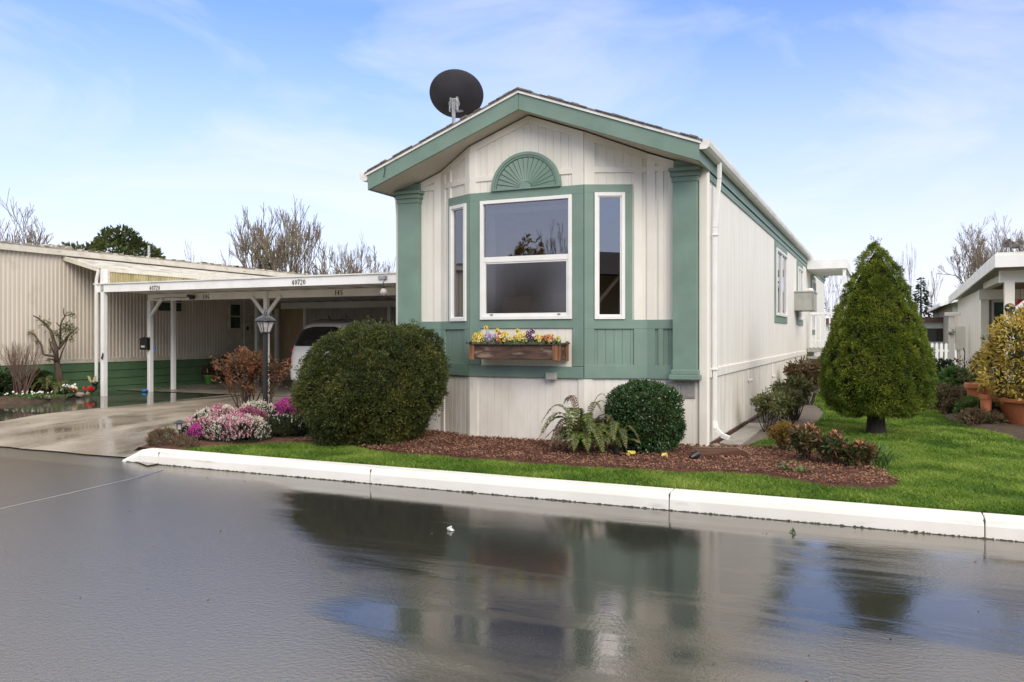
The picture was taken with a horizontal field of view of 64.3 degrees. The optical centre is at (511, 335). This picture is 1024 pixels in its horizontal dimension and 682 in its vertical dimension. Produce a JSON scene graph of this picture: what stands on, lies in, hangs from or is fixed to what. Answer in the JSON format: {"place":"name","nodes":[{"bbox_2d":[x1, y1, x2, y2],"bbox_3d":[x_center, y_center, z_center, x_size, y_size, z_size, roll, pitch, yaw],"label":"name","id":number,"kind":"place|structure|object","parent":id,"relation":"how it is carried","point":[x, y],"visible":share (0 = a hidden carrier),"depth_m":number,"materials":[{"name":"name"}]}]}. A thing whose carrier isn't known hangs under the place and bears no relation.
{"place":"outdoors","nodes":[
{"label":"outdoors","id":0,"kind":"place"},
{"bbox_2d":[0,391,86,404],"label":"planting bed","id":1,"kind":"object","parent":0,"point":[5,399],"visible":0.18,"depth_m":16.16,"materials":[{"name":"soil"}]},
{"bbox_2d":[0,364,14,395],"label":"dark shrub","id":2,"kind":"object","parent":1,"relation":"on","point":[6,381],"visible":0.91,"depth_m":16.62,"materials":[{"name":"green plant"}]},
{"bbox_2d":[0,337,52,394],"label":"twiggy shrub","id":3,"kind":"object","parent":1,"relation":"on","point":[13,372],"visible":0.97,"depth_m":16.79,"materials":[{"name":"plant"}]},
{"bbox_2d":[4,390,56,398],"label":"flower clump","id":4,"kind":"object","parent":1,"relation":"on","point":[33,395],"visible":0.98,"depth_m":16.34,"materials":[{"name":"white plant"}]},
{"bbox_2d":[21,371,50,392],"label":"fern","id":5,"kind":"object","parent":1,"relation":"on","point":[41,384],"visible":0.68,"depth_m":17.18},
{"bbox_2d":[18,368,57,393],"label":"dark shrub","id":6,"kind":"object","parent":1,"relation":"on","point":[44,373],"visible":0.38,"depth_m":17.43,"materials":[{"name":"green plant"}]},
{"bbox_2d":[32,375,73,394],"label":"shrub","id":7,"kind":"object","parent":1,"relation":"on","point":[54,386],"visible":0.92,"depth_m":17.14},
{"bbox_2d":[27,308,80,383],"bbox_3d":[-9.983,0.365,17.752,1.133,1.944,0.383,0,0,6],"label":"pruned tree","id":8,"kind":"object","parent":1,"relation":"on","point":[58,370],"visible":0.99,"depth_m":17.72,"materials":[{"name":"brown plant"}]},
{"bbox_2d":[55,383,76,394],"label":"flower clump","id":9,"kind":"object","parent":1,"relation":"on","point":[68,389],"visible":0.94,"depth_m":17.22,"materials":[{"name":"white plant"}]},
{"bbox_2d":[65,382,97,397],"bbox_3d":[-9.257,1.157,17.555,0.126,0.295,0.940,0,0,9],"label":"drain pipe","id":10,"kind":"object","parent":1,"relation":"on","point":[94,384],"visible":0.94,"depth_m":17.62,"materials":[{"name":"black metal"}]},
{"bbox_2d":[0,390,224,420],"bbox_3d":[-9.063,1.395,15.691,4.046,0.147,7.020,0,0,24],"label":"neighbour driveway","id":11,"kind":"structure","parent":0,"point":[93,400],"depth_m":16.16,"materials":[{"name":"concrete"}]},
{"bbox_2d":[1,391,287,456],"bbox_3d":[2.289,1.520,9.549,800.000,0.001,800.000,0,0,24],"label":"ground","id":12,"kind":"structure","parent":0,"point":[199,393],"depth_m":21.49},
{"bbox_2d":[937,217,1022,287],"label":"bare tree","id":13,"kind":"object","parent":12,"relation":"on","point":[977,259],"visible":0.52,"depth_m":50.39,"materials":[{"name":"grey plant"}]},
{"bbox_2d":[0,395,304,464],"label":"driveway","id":14,"kind":"structure","parent":0,"point":[120,431],"depth_m":12.29,"materials":[{"name":"concrete"}]},
{"bbox_2d":[121,380,293,396],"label":"carport slab","id":15,"kind":"structure","parent":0,"point":[220,388],"depth_m":19.93,"materials":[{"name":"concrete"}]},
{"bbox_2d":[200,364,215,384],"bbox_3d":[-8.216,1.025,22.014,0.458,0.570,0.429,0,0,24],"label":"plant pot","id":16,"kind":"object","parent":15,"relation":"on","point":[208,378],"visible":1,"depth_m":21.92,"materials":[{"name":"plastic"}]},
{"bbox_2d":[219,354,237,383],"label":"potted shrub","id":17,"kind":"object","parent":15,"relation":"on","point":[223,375],"visible":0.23,"depth_m":22.24,"materials":[{"name":"red plant"}]},
{"bbox_2d":[93,272,395,395],"bbox_3d":[-3.796,0.086,19.266,10.324,2.487,6.850,0,0,24],"label":"carport","id":18,"kind":"object","parent":15,"relation":"on","point":[345,289],"visible":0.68,"depth_m":17.63,"materials":[{"name":"white wood"}]},
{"bbox_2d":[139,337,149,349],"bbox_3d":[-8.655,0.180,19.194,0.240,0.300,0.115,0,0,24],"label":"mailbox","id":19,"kind":"object","parent":18,"relation":"attached to","point":[144,343],"visible":1,"depth_m":19.15,"materials":[{"name":"black metal"}]},
{"bbox_2d":[270,299,395,379],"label":"storage shed","id":20,"kind":"structure","parent":15,"relation":"on","point":[293,323],"depth_m":23.95,"materials":[{"name":"grey"}]},
{"bbox_2d":[289,315,389,380],"bbox_3d":[-3.522,0.422,20.031,1.870,1.817,4.369,0,0,24],"label":"parked suv","id":21,"kind":"object","parent":15,"relation":"on","point":[310,334],"visible":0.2,"depth_m":18.39,"materials":[{"name":"white paint"}]},
{"bbox_2d":[209,345,282,408],"bbox_3d":[-4.308,0.748,13.061,1.145,1.216,0.995,0,0,24],"label":"nandina shrub","id":22,"kind":"object","parent":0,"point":[250,363],"visible":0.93,"depth_m":12.94,"materials":[{"name":"brown plant"}]},
{"bbox_2d":[0,446,1023,681],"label":"road","id":23,"kind":"structure","parent":0,"point":[277,560],"depth_m":4.75,"materials":[{"name":"asphalt"}]},
{"bbox_2d":[0,470,162,508],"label":"road seam","id":24,"kind":"object","parent":23,"relation":"on","point":[80,490],"visible":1,"depth_m":7.77,"materials":[{"name":"asphalt"}]},
{"bbox_2d":[122,448,1023,541],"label":"kerb","id":25,"kind":"structure","parent":23,"relation":"on","point":[955,522],"depth_m":7.07,"materials":[{"name":"concrete"}]},
{"bbox_2d":[126,461,1023,542],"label":"kerb dirt","id":26,"kind":"structure","parent":23,"relation":"on","point":[855,526],"depth_m":7.12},
{"bbox_2d":[0,0,1023,317],"label":"sky","id":27,"kind":"structure","parent":0,"point":[899,123],"materials":[{"name":"blue"}]},
{"bbox_2d":[134,429,899,489],"bbox_3d":[-0.894,1.335,10.629,10.710,0.110,4.500,0,0,24],"label":"mulch bed","id":28,"kind":"object","parent":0,"point":[288,439],"visible":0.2,"depth_m":8.65,"materials":[{"name":"wood"}]},
{"bbox_2d":[143,425,178,446],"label":"dry heather","id":29,"kind":"object","parent":28,"relation":"on","point":[160,436],"visible":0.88,"depth_m":9.81,"materials":[{"name":"plant"}]},
{"bbox_2d":[168,434,202,447],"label":"dry heather","id":30,"kind":"object","parent":28,"relation":"on","point":[181,442],"visible":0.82,"depth_m":9.71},
{"bbox_2d":[185,423,204,440],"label":"heather","id":31,"kind":"object","parent":28,"relation":"on","point":[192,429],"visible":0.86,"depth_m":9.97,"materials":[{"name":"pink plant"}]},
{"bbox_2d":[180,415,217,439],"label":"heather","id":32,"kind":"object","parent":28,"relation":"on","point":[203,421],"visible":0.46,"depth_m":10.23,"materials":[{"name":"pink plant"}]},
{"bbox_2d":[187,403,238,421],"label":"heather","id":33,"kind":"object","parent":28,"relation":"on","point":[218,409],"visible":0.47,"depth_m":10.81,"materials":[{"name":"pink plant"}]},
{"bbox_2d":[200,411,272,443],"bbox_3d":[-3.531,1.190,10.301,1.052,0.480,0.788,0,0,24],"label":"heather","id":34,"kind":"object","parent":28,"relation":"on","point":[234,427],"visible":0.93,"depth_m":10.04,"materials":[{"name":"pink plant"}]},
{"bbox_2d":[234,405,268,419],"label":"heather","id":35,"kind":"object","parent":28,"relation":"on","point":[253,411],"visible":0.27,"depth_m":10.75,"materials":[{"name":"pink plant"}]},
{"bbox_2d":[239,399,278,416],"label":"heather","id":36,"kind":"object","parent":28,"relation":"on","point":[260,404],"visible":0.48,"depth_m":11.27,"materials":[{"name":"white plant"}]},
{"bbox_2d":[255,309,275,403],"bbox_3d":[-3.718,0.470,12.282,0.314,1.760,0.314,0,0,24],"label":"lamp post","id":37,"kind":"object","parent":28,"relation":"on","point":[265,321],"visible":0.91,"depth_m":12.25,"materials":[{"name":"black metal"}]},
{"bbox_2d":[247,354,293,403],"bbox_3d":[-3.826,0.821,13.082,0.753,1.067,0.624,0,0,24],"label":"leggy shrub","id":38,"kind":"object","parent":28,"relation":"on","point":[260,370],"visible":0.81,"depth_m":13.10,"materials":[{"name":"brown plant"}]},
{"bbox_2d":[268,397,304,421],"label":"heather","id":39,"kind":"object","parent":28,"relation":"on","point":[282,407],"visible":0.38,"depth_m":11.38,"materials":[{"name":"purple plant"}]},
{"bbox_2d":[261,414,312,437],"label":"heather","id":40,"kind":"object","parent":28,"relation":"on","point":[285,425],"visible":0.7,"depth_m":10.47,"materials":[{"name":"green plant"}]},
{"bbox_2d":[285,316,452,447],"bbox_3d":[-1.754,0.586,10.173,2.031,1.698,2.000,0,0,24],"label":"yew bush","id":41,"kind":"object","parent":28,"relation":"on","point":[360,383],"visible":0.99,"depth_m":9.57,"materials":[{"name":"green plant"}]},
{"bbox_2d":[536,394,622,453],"bbox_3d":[0.744,0.960,9.076,0.944,0.640,0.936,0,0,-1],"label":"fern","id":42,"kind":"object","parent":28,"relation":"on","point":[584,430],"visible":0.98,"depth_m":8.90,"materials":[{"name":"plant"}]},
{"bbox_2d":[590,415,640,450],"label":"fern","id":43,"kind":"object","parent":28,"relation":"on","point":[616,430],"visible":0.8,"depth_m":8.82,"materials":[{"name":"plant"}]},
{"bbox_2d":[602,378,686,453],"bbox_3d":[1.523,0.920,9.292,0.965,0.888,0.982,0,0,24],"label":"boxwood bush","id":44,"kind":"object","parent":28,"relation":"on","point":[651,412],"visible":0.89,"depth_m":8.98,"materials":[{"name":"green plant"}]},
{"bbox_2d":[692,447,752,455],"bbox_3d":[2.273,1.248,8.786,0.620,0.065,0.200,0,0,0],"label":"splash block","id":45,"kind":"object","parent":28,"relation":"on","point":[719,451],"depth_m":8.69,"materials":[{"name":"brown concrete"}]},
{"bbox_2d":[764,419,801,450],"bbox_3d":[3.107,1.145,9.138,0.450,0.420,0.432,0,0,38],"label":"spirea","id":46,"kind":"object","parent":28,"relation":"on","point":[781,432],"visible":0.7,"depth_m":9.10,"materials":[{"name":"yellow plant"}]},
{"bbox_2d":[775,463,822,473],"bbox_3d":[2.716,1.273,7.736,0.477,0.115,0.357,0,0,24],"label":"foxglove rosette","id":47,"kind":"object","parent":28,"relation":"on","point":[800,468],"visible":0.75,"depth_m":7.75,"materials":[{"name":"green plant"}]},
{"bbox_2d":[786,421,825,461],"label":"pieris shrub","id":48,"kind":"object","parent":28,"relation":"on","point":[800,442],"visible":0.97,"depth_m":8.35,"materials":[{"name":"green plant"}]},
{"bbox_2d":[810,428,850,463],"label":"pieris shrub","id":49,"kind":"object","parent":28,"relation":"on","point":[829,444],"visible":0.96,"depth_m":8.19,"materials":[{"name":"green plant"}]},
{"bbox_2d":[838,438,882,468],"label":"pieris shrub","id":50,"kind":"object","parent":28,"relation":"on","point":[857,452],"visible":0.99,"depth_m":8.03,"materials":[{"name":"green plant"}]},
{"bbox_2d":[867,441,925,469],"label":"grassy clump","id":51,"kind":"object","parent":28,"relation":"on","point":[882,460],"visible":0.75,"depth_m":8.06,"materials":[{"name":"green plant"}]},
{"bbox_2d":[181,437,1023,515],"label":"grass","id":52,"kind":"structure","parent":0,"point":[982,485],"depth_m":7.75,"materials":[{"name":"plant"}]},
{"bbox_2d":[397,384,1020,513],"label":"lawn ground","id":53,"kind":"structure","parent":0,"point":[819,419],"depth_m":9.84,"materials":[{"name":"plant"}]},
{"bbox_2d":[359,87,828,446],"bbox_3d":[4.734,-0.800,19.777,4.900,4.420,21.955,0,0,24],"label":"mobile home","id":54,"kind":"object","parent":53,"relation":"on","point":[614,249],"visible":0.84,"depth_m":10.27,"materials":[{"name":"beige paint"}]},
{"bbox_2d":[429,69,483,122],"bbox_3d":[-0.731,-3.067,11.803,0.862,1.399,0.640,0,0,-35],"label":"satellite dish","id":55,"kind":"object","parent":54,"relation":"on","point":[456,93],"visible":0.98,"depth_m":11.65,"materials":[{"name":"grey paint"}]},
{"bbox_2d":[449,203,466,321],"bbox_3d":[-0.696,-0.953,10.684,0.065,1.525,0.363,0,0,-39],"label":"window","id":56,"kind":"structure","parent":54,"relation":"in","point":[457,213],"depth_m":10.71,"materials":[{"name":"white plastic"}]},
{"bbox_2d":[466,341,569,360],"bbox_3d":[0.067,0.185,9.990,1.240,0.240,0.358,0,0,24],"label":"window box","id":57,"kind":"object","parent":54,"relation":"attached to","point":[556,351],"visible":1,"depth_m":9.84,"materials":[{"name":"brown wood"}]},
{"bbox_2d":[471,332,484,342],"bbox_3d":[-0.406,0.082,10.200,0.283,0.253,0.309,0,0,-26],"label":"pansy","id":58,"kind":"object","parent":57,"relation":"in","point":[475,339],"visible":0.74,"depth_m":10.09,"materials":[{"name":"yellow plant"}]},
{"bbox_2d":[510,332,528,347],"bbox_3d":[0.113,0.064,9.929,0.323,0.224,0.382,0,0,24],"label":"pansy","id":59,"kind":"object","parent":57,"relation":"in","point":[520,337],"visible":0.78,"depth_m":9.85,"materials":[{"name":"yellow plant"}]},
{"bbox_2d":[540,334,560,348],"bbox_3d":[0.455,0.094,9.776,0.304,0.245,0.343,0,0,24],"label":"pansy","id":60,"kind":"object","parent":57,"relation":"in","point":[549,338],"visible":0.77,"depth_m":9.72,"materials":[{"name":"orange plant"}]},
{"bbox_2d":[480,194,572,319],"bbox_3d":[0.168,-0.962,10.171,1.247,1.515,0.065,0,0,24],"label":"window","id":61,"kind":"structure","parent":54,"relation":"in","point":[484,261],"depth_m":10.14,"materials":[{"name":"white plastic"}]},
{"bbox_2d":[594,192,624,318],"bbox_3d":[1.180,-0.966,9.845,0.368,1.532,0.065,0,0,1],"label":"window","id":62,"kind":"structure","parent":54,"relation":"in","point":[597,195],"depth_m":9.81,"materials":[{"name":"white plastic"}]},
{"bbox_2d":[774,240,787,323],"bbox_3d":[5.431,-1.040,16.425,0.065,1.560,2.140,0,0,24],"label":"side window","id":63,"kind":"structure","parent":54,"relation":"in","point":[780,253],"depth_m":16.36,"materials":[{"name":"glass"}]},
{"bbox_2d":[796,260,803,325],"bbox_3d":[7.125,-1.030,20.148,0.065,1.540,1.560,0,0,24],"label":"side window","id":64,"kind":"structure","parent":54,"relation":"in","point":[799,267],"depth_m":20.10,"materials":[{"name":"glass"}]},
{"bbox_2d":[811,275,815,334],"bbox_3d":[8.884,-0.895,24.017,0.065,1.710,1.660,0,0,24],"label":"side window","id":65,"kind":"structure","parent":54,"relation":"in","point":[813,280],"depth_m":23.99,"materials":[{"name":"white plastic"}]},
{"bbox_2d":[745,387,823,445],"bbox_3d":[5.733,1.346,15.876,0.990,0.089,13.770,0,0,24],"label":"side gravel bed","id":66,"kind":"object","parent":53,"relation":"on","point":[811,413],"visible":0.2,"depth_m":12.99,"materials":[{"name":"gravel"}]},
{"bbox_2d":[749,387,792,431],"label":"shrub","id":67,"kind":"object","parent":66,"relation":"on","point":[772,404],"visible":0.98,"depth_m":11.07,"materials":[{"name":"green plant"}]},
{"bbox_2d":[772,387,805,423],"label":"shrub","id":68,"kind":"object","parent":66,"relation":"on","point":[795,396],"visible":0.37,"depth_m":11.81,"materials":[{"name":"green plant"}]},
{"bbox_2d":[770,373,816,420],"bbox_3d":[4.377,0.965,12.726,0.724,0.787,0.819,0,0,24],"label":"shrub","id":69,"kind":"object","parent":66,"relation":"on","point":[804,385],"visible":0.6,"depth_m":12.55,"materials":[{"name":"green plant"}]},
{"bbox_2d":[783,355,821,404],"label":"shrub","id":70,"kind":"object","parent":66,"relation":"on","point":[807,369],"visible":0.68,"depth_m":15.56,"materials":[{"name":"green plant"}]},
{"bbox_2d":[807,259,850,364],"bbox_3d":[8.800,-0.350,22.605,1.000,3.360,3.640,0,0,24],"label":"entry porch","id":71,"kind":"object","parent":53,"relation":"on","point":[836,267],"visible":0.32,"depth_m":21.80,"materials":[{"name":"white wood"}]},
{"bbox_2d":[824,275,842,316],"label":"bare tree","id":72,"kind":"object","parent":53,"relation":"on","point":[831,293],"visible":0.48,"depth_m":60.59,"materials":[{"name":"grey plant"}]},
{"bbox_2d":[817,235,939,433],"bbox_3d":[4.919,-0.009,11.000,1.538,2.757,1.568,0,0,24],"label":"cone spruce","id":73,"kind":"object","parent":53,"relation":"on","point":[877,352],"visible":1,"depth_m":10.62,"materials":[{"name":"green plant"}]},
{"bbox_2d":[896,244,915,299],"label":"bare tree","id":74,"kind":"object","parent":53,"relation":"on","point":[911,266],"visible":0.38,"depth_m":51.39,"materials":[{"name":"grey plant"}]},
{"bbox_2d":[812,391,1023,447],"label":"grass","id":75,"kind":"structure","parent":53,"relation":"on","point":[931,426],"depth_m":11.29,"materials":[{"name":"plant"}]},
{"bbox_2d":[913,277,933,316],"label":"conifer","id":76,"kind":"object","parent":53,"relation":"on","point":[925,300],"visible":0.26,"depth_m":44.92,"materials":[{"name":"green plant"}]},
{"bbox_2d":[925,268,942,316],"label":"bare tree","id":77,"kind":"object","parent":53,"relation":"on","point":[931,297],"visible":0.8,"depth_m":49.84,"materials":[{"name":"grey plant"}]},
{"bbox_2d":[931,343,956,364],"bbox_3d":[16.208,0.755,31.814,2.500,0.990,0.060,0,0,24],"label":"picket fence","id":78,"kind":"object","parent":53,"relation":"on","point":[941,350],"visible":0.12,"depth_m":31.58,"materials":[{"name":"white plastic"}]},
{"bbox_2d":[942,411,1023,439],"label":"neighbour bed","id":79,"kind":"object","parent":53,"relation":"on","point":[1015,430],"visible":0.01,"depth_m":11.52,"materials":[{"name":"soil"}]},
{"bbox_2d":[925,357,959,387],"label":"bed shrub","id":80,"kind":"object","parent":79,"relation":"on","point":[946,363],"visible":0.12,"depth_m":17.72,"materials":[{"name":"green plant"}]},
{"bbox_2d":[927,382,967,410],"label":"bed shrub","id":81,"kind":"object","parent":79,"relation":"on","point":[951,392],"visible":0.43,"depth_m":14.27,"materials":[{"name":"plant"}]},
{"bbox_2d":[939,395,966,413],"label":"bed shrub","id":82,"kind":"object","parent":79,"relation":"on","point":[949,406],"visible":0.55,"depth_m":13.63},
{"bbox_2d":[945,312,964,365],"bbox_3d":[10.320,0.390,18.968,0.420,1.880,0.322,0,0,24],"label":"utility pedestal","id":83,"kind":"object","parent":79,"relation":"on","point":[957,338],"visible":0.79,"depth_m":18.98,"materials":[{"name":"beige paint"}]},
{"bbox_2d":[934,364,992,399],"bbox_3d":[8.352,0.946,15.136,1.129,0.938,1.150,0,0,-22],"label":"bed shrub","id":84,"kind":"object","parent":79,"relation":"on","point":[949,374],"visible":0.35,"depth_m":14.95,"materials":[{"name":"green plant"}]},
{"bbox_2d":[952,394,993,418],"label":"bed shrub","id":85,"kind":"object","parent":79,"relation":"on","point":[973,401],"visible":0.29,"depth_m":12.76,"materials":[{"name":"green plant"}]},
{"bbox_2d":[964,382,995,401],"bbox_3d":[7.687,1.050,13.301,0.536,0.560,0.536,0,0,24],"label":"terracotta pot","id":86,"kind":"object","parent":79,"relation":"on","point":[971,388],"visible":0.32,"depth_m":13.19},
{"bbox_2d":[949,356,1019,382],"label":"purple plant","id":87,"kind":"object","parent":86,"relation":"in","point":[969,361],"visible":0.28,"depth_m":13.27,"materials":[{"name":"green plant"}]},
{"bbox_2d":[954,406,1008,424],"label":"bed shrub","id":88,"kind":"object","parent":79,"relation":"on","point":[971,416],"visible":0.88,"depth_m":11.97,"materials":[{"name":"plant"}]},
{"bbox_2d":[979,394,992,414],"bbox_3d":[7.046,1.100,12.109,0.175,0.460,0.175,0,0,24],"label":"terracotta pot","id":89,"kind":"object","parent":79,"relation":"on","point":[986,401],"visible":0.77,"depth_m":12.05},
{"bbox_2d":[948,251,1023,392],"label":"cream neighbour home","id":90,"kind":"object","parent":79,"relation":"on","point":[986,292],"visible":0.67,"depth_m":16.24,"materials":[{"name":"paint"}]},
{"bbox_2d":[992,299,1023,385],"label":"glass door","id":91,"kind":"structure","parent":90,"relation":"in","point":[997,305],"depth_m":16.27,"materials":[{"name":"white glass"}]},
{"bbox_2d":[993,395,1023,424],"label":"terracotta pot","id":92,"kind":"object","parent":79,"relation":"on","point":[1012,410],"visible":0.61,"depth_m":11.83,"materials":[{"name":"ceramic"}]},
{"bbox_2d":[966,302,1023,404],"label":"gold shrub","id":93,"kind":"object","parent":92,"relation":"in","point":[992,343],"visible":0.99,"depth_m":11.96,"materials":[{"name":"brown plant"}]},
{"bbox_2d":[969,213,1023,269],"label":"bare tree","id":94,"kind":"object","parent":53,"relation":"on","point":[995,245],"visible":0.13,"depth_m":50.33,"materials":[{"name":"brown plant"}]},
{"bbox_2d":[720,423,766,446],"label":"paver path","id":95,"kind":"structure","parent":0,"point":[745,434],"depth_m":10.67,"materials":[{"name":"grey concrete"}]},
{"bbox_2d":[826,317,942,358],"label":"shed","id":96,"kind":"structure","parent":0,"point":[934,325],"depth_m":40.51,"materials":[{"name":"white wood"}]},
{"bbox_2d":[926,328,942,341],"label":"window","id":97,"kind":"structure","parent":96,"relation":"in","point":[933,334],"depth_m":40.50,"materials":[{"name":"grey glass"}]},
{"bbox_2d":[924,300,957,359],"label":"greige house","id":98,"kind":"structure","parent":0,"point":[939,309],"depth_m":38.21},
{"bbox_2d":[1002,238,1023,251],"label":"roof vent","id":99,"kind":"object","parent":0,"point":[1010,243],"visible":0.97,"depth_m":12.97,"materials":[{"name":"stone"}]},
{"label":"back ground","id":100,"kind":"structure","parent":0,"visible":0},
{"bbox_2d":[0,188,53,244],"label":"bare tree","id":101,"kind":"object","parent":100,"relation":"on","point":[30,236],"visible":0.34,"depth_m":46.31,"materials":[{"name":"brown plant"}]},
{"bbox_2d":[76,223,165,258],"bbox_3d":[-18.633,-1.850,38.021,3.931,6.759,4.548,0,0,24],"label":"evergreen tree","id":102,"kind":"object","parent":100,"relation":"on","point":[130,244],"visible":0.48,"depth_m":37.45,"materials":[{"name":"green plant"}]},
{"bbox_2d":[0,241,310,393],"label":"corrugated home","id":103,"kind":"object","parent":100,"relation":"on","point":[46,282],"visible":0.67,"depth_m":19.70,"materials":[{"name":"beige metal"}]},
{"bbox_2d":[62,256,271,395],"bbox_3d":[-7.309,-0.230,23.201,1.380,3.180,11.095,0,0,24],"label":"side awning","id":104,"kind":"object","parent":103,"relation":"attached to","point":[112,271],"visible":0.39,"depth_m":18.92,"materials":[{"name":"metal"}]},
{"bbox_2d":[156,300,182,312],"bbox_3d":[-8.948,-0.885,21.280,0.049,0.570,0.850,0,0,24],"label":"window","id":105,"kind":"structure","parent":103,"relation":"in","point":[165,307],"depth_m":21.22,"materials":[{"name":"glass"}]},
{"bbox_2d":[229,303,240,329],"bbox_3d":[-7.970,-0.560,23.428,0.049,0.780,0.470,0,0,24],"label":"window","id":106,"kind":"structure","parent":103,"relation":"in","point":[234,308],"depth_m":23.40,"materials":[{"name":"glass"}]},
{"bbox_2d":[244,299,261,354],"bbox_3d":[-7.641,-0.295,24.091,0.080,1.750,0.750,0,0,24],"label":"door","id":107,"kind":"structure","parent":103,"relation":"in","point":[249,306],"depth_m":23.97,"materials":[{"name":"beige metal"}]},
{"bbox_2d":[227,194,321,273],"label":"bare tree","id":108,"kind":"object","parent":100,"relation":"on","point":[282,252],"visible":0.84,"depth_m":44.61,"materials":[{"name":"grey plant"}]},
{"bbox_2d":[311,234,371,274],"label":"bare tree","id":109,"kind":"object","parent":100,"relation":"on","point":[344,256],"visible":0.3,"depth_m":69.79,"materials":[{"name":"brown plant"}]},
{"bbox_2d":[306,238,383,274],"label":"bare tree","id":110,"kind":"object","parent":100,"relation":"on","point":[336,271],"visible":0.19,"depth_m":48.45,"materials":[{"name":"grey plant"}]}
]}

